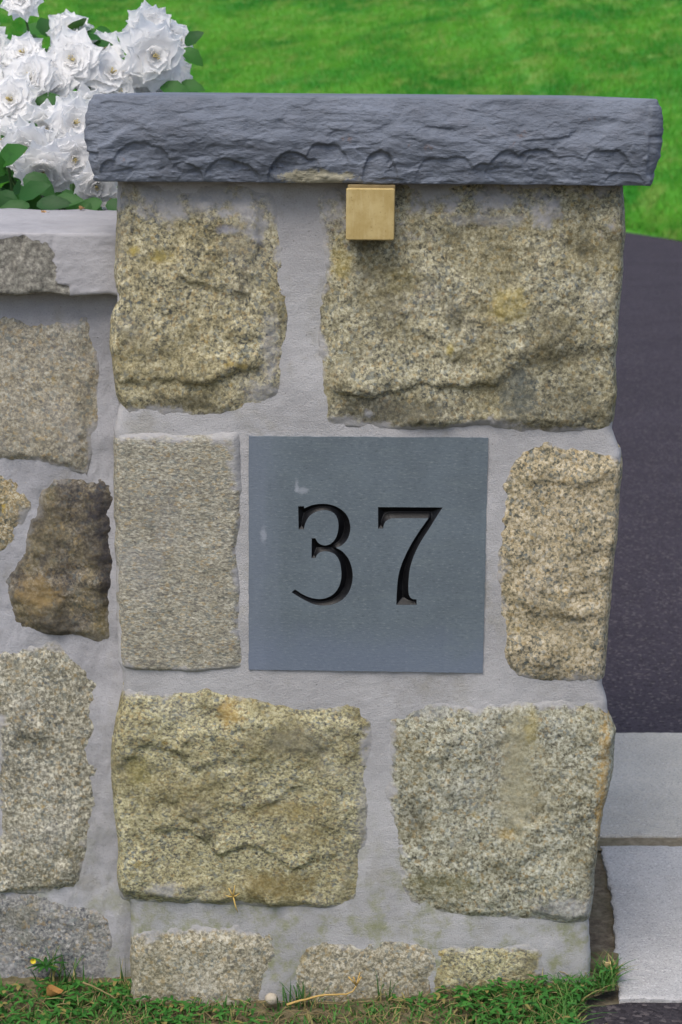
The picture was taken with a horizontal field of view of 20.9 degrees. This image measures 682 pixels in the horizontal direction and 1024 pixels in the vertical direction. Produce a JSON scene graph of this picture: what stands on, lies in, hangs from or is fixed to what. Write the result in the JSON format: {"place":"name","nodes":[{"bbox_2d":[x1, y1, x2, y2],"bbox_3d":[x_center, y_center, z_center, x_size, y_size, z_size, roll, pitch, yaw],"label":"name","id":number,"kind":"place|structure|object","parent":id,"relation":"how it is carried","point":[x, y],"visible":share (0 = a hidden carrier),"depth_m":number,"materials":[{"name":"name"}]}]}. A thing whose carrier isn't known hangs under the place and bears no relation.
{"place":"outdoors","nodes":[
{"label":"outdoors","id":0,"kind":"place"},
{"bbox_2d":[0,948,638,1023],"bbox_3d":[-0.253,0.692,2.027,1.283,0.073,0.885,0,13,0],"label":"verge grass","id":1,"kind":"structure","parent":0,"point":[563,1009],"depth_m":2.36,"materials":[{"name":"green plant"}]},
{"bbox_2d":[27,946,66,973],"bbox_3d":[-0.388,0.586,2.436,0.056,0.037,0.041,0,13,0],"label":"yellow weed","id":2,"kind":"object","parent":1,"relation":"on","point":[45,964],"visible":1,"depth_m":2.44,"materials":[{"name":"green plant"}]},
{"bbox_2d":[12,946,83,987],"bbox_3d":[-0.385,0.599,2.443,0.099,0.058,0.092,0,13,0],"label":"grass tuft","id":3,"kind":"object","parent":1,"relation":"on","point":[73,975],"visible":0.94,"depth_m":2.44,"materials":[{"name":"green plant"}]},
{"bbox_2d":[46,984,63,996],"bbox_3d":[-0.373,0.619,2.391,0.027,0.014,0.022,0,13,0],"label":"dead leaf","id":4,"kind":"object","parent":1,"relation":"on","point":[52,990],"visible":1,"depth_m":2.39,"materials":[{"name":"orange plant"}]},
{"bbox_2d":[83,981,117,999],"bbox_3d":[-0.311,0.618,2.385,0.046,0.024,0.006,0,13,0],"label":"dry twig","id":5,"kind":"object","parent":1,"relation":"on","point":[88,984],"visible":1,"depth_m":2.38,"materials":[{"name":"plant"}]},
{"bbox_2d":[119,956,127,985],"bbox_3d":[-0.289,0.606,2.438,0.010,0.051,0.015,-7,15,-30],"label":"grass tuft","id":6,"kind":"object","parent":1,"relation":"on","point":[121,976],"visible":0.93,"depth_m":2.44,"materials":[{"name":"green plant"}]},
{"bbox_2d":[265,993,277,1004],"bbox_3d":[-0.089,0.626,2.378,0.017,0.015,0.015,0,13,0],"label":"pebble","id":7,"kind":"object","parent":1,"relation":"on","point":[272,997],"visible":0.99,"depth_m":2.37,"materials":[{"name":"white stone"}]},
{"bbox_2d":[266,980,328,1011],"bbox_3d":[-0.062,0.620,2.389,0.109,0.048,0.069,-3,14,-16],"label":"grass tuft","id":8,"kind":"object","parent":1,"relation":"on","point":[297,998],"visible":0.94,"depth_m":2.39,"materials":[{"name":"green plant"}]},
{"bbox_2d":[0,967,610,1023],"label":"verge weeds","id":9,"kind":"object","parent":1,"relation":"on","point":[186,1005],"visible":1,"depth_m":2.35,"materials":[{"name":"green plant"}]},
{"bbox_2d":[1,971,620,1023],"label":"dry straw","id":10,"kind":"object","parent":1,"relation":"on","point":[303,1009],"visible":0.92,"depth_m":2.36,"materials":[{"name":"plant"}]},
{"bbox_2d":[286,972,361,1005],"bbox_3d":[-0.020,0.613,2.367,0.100,0.032,0.017,-4,14,-17],"label":"dry twig","id":11,"kind":"object","parent":1,"relation":"on","point":[354,982],"visible":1,"depth_m":2.37,"materials":[{"name":"brown wood"}]},
{"bbox_2d":[376,974,397,1004],"bbox_3d":[0.056,0.615,2.386,0.043,0.043,0.028,-11,17,-42],"label":"grass tuft","id":12,"kind":"object","parent":1,"relation":"on","point":[390,991],"visible":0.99,"depth_m":2.39,"materials":[{"name":"green plant"}]},
{"bbox_2d":[603,960,610,967],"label":"dead leaf","id":13,"kind":"object","parent":1,"relation":"on","point":[607,964],"visible":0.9,"depth_m":2.41,"materials":[{"name":"beige plant"}]},
{"bbox_2d":[0,0,681,240],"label":"lawn","id":14,"kind":"structure","parent":0,"point":[530,76],"depth_m":26.31,"materials":[{"name":"green plant"}]},
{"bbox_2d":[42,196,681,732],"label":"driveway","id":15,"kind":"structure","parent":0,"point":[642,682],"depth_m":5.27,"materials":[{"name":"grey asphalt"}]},
{"bbox_2d":[582,1002,681,1023],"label":"road","id":16,"kind":"structure","parent":0,"point":[646,1013],"depth_m":2.34,"materials":[{"name":"grey asphalt"}]},
{"bbox_2d":[600,845,681,1003],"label":"granite slab","id":17,"kind":"structure","parent":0,"point":[644,885],"depth_m":2.60,"materials":[{"name":"grey stone"}]},
{"label":"ground","id":18,"kind":"structure","parent":0,"visible":0},
{"bbox_2d":[0,208,130,978],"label":"stone wall","id":19,"kind":"structure","parent":18,"relation":"on","point":[61,678],"depth_m":2.35,"materials":[{"name":"grey stone"}]},
{"bbox_2d":[84,92,663,1005],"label":"stone pillar","id":20,"kind":"structure","parent":18,"relation":"on","point":[418,832],"depth_m":2.25,"materials":[{"name":"beige stone"}]},
{"bbox_2d":[225,885,239,911],"bbox_3d":[-0.138,0.494,2.357,0.018,0.036,0.007,0,13,0],"label":"straw wisp","id":21,"kind":"object","parent":20,"relation":"attached to","point":[233,896],"visible":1,"depth_m":2.36,"materials":[{"name":"beige plant"}]},
{"bbox_2d":[248,436,487,672],"bbox_3d":[0.032,0.051,2.282,0.292,0.298,0.030,0,13,0],"label":"number plaque","id":22,"kind":"object","parent":20,"relation":"attached to","point":[366,553],"visible":1,"depth_m":2.27,"materials":[{"name":"grey stone"}]},
{"bbox_2d":[346,183,394,239],"bbox_3d":[0.034,-0.351,2.158,0.057,0.064,0.044,0,13,0],"label":"brass box","id":23,"kind":"object","parent":20,"relation":"attached to","point":[370,211],"visible":0.99,"depth_m":2.14,"materials":[{"name":"metal"}]},
{"bbox_2d":[578,851,618,1022],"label":"gap soil","id":24,"kind":"structure","parent":18,"relation":"on","point":[601,923],"depth_m":2.60,"materials":[{"name":"brown soil"}]},
{"bbox_2d":[597,838,681,850],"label":"paving joint","id":25,"kind":"object","parent":18,"relation":"on","point":[671,842],"depth_m":2.87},
{"bbox_2d":[600,732,681,837],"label":"granite slab","id":26,"kind":"structure","parent":18,"relation":"on","point":[644,798],"depth_m":3.08,"materials":[{"name":"grey stone"}]},
{"label":"flower bed","id":27,"kind":"structure","parent":0,"visible":0},
{"bbox_2d":[0,0,204,210],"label":"rose bush","id":28,"kind":"object","parent":27,"relation":"on","point":[44,153],"visible":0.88,"depth_m":2.87,"materials":[{"name":"white plant"}]}
]}

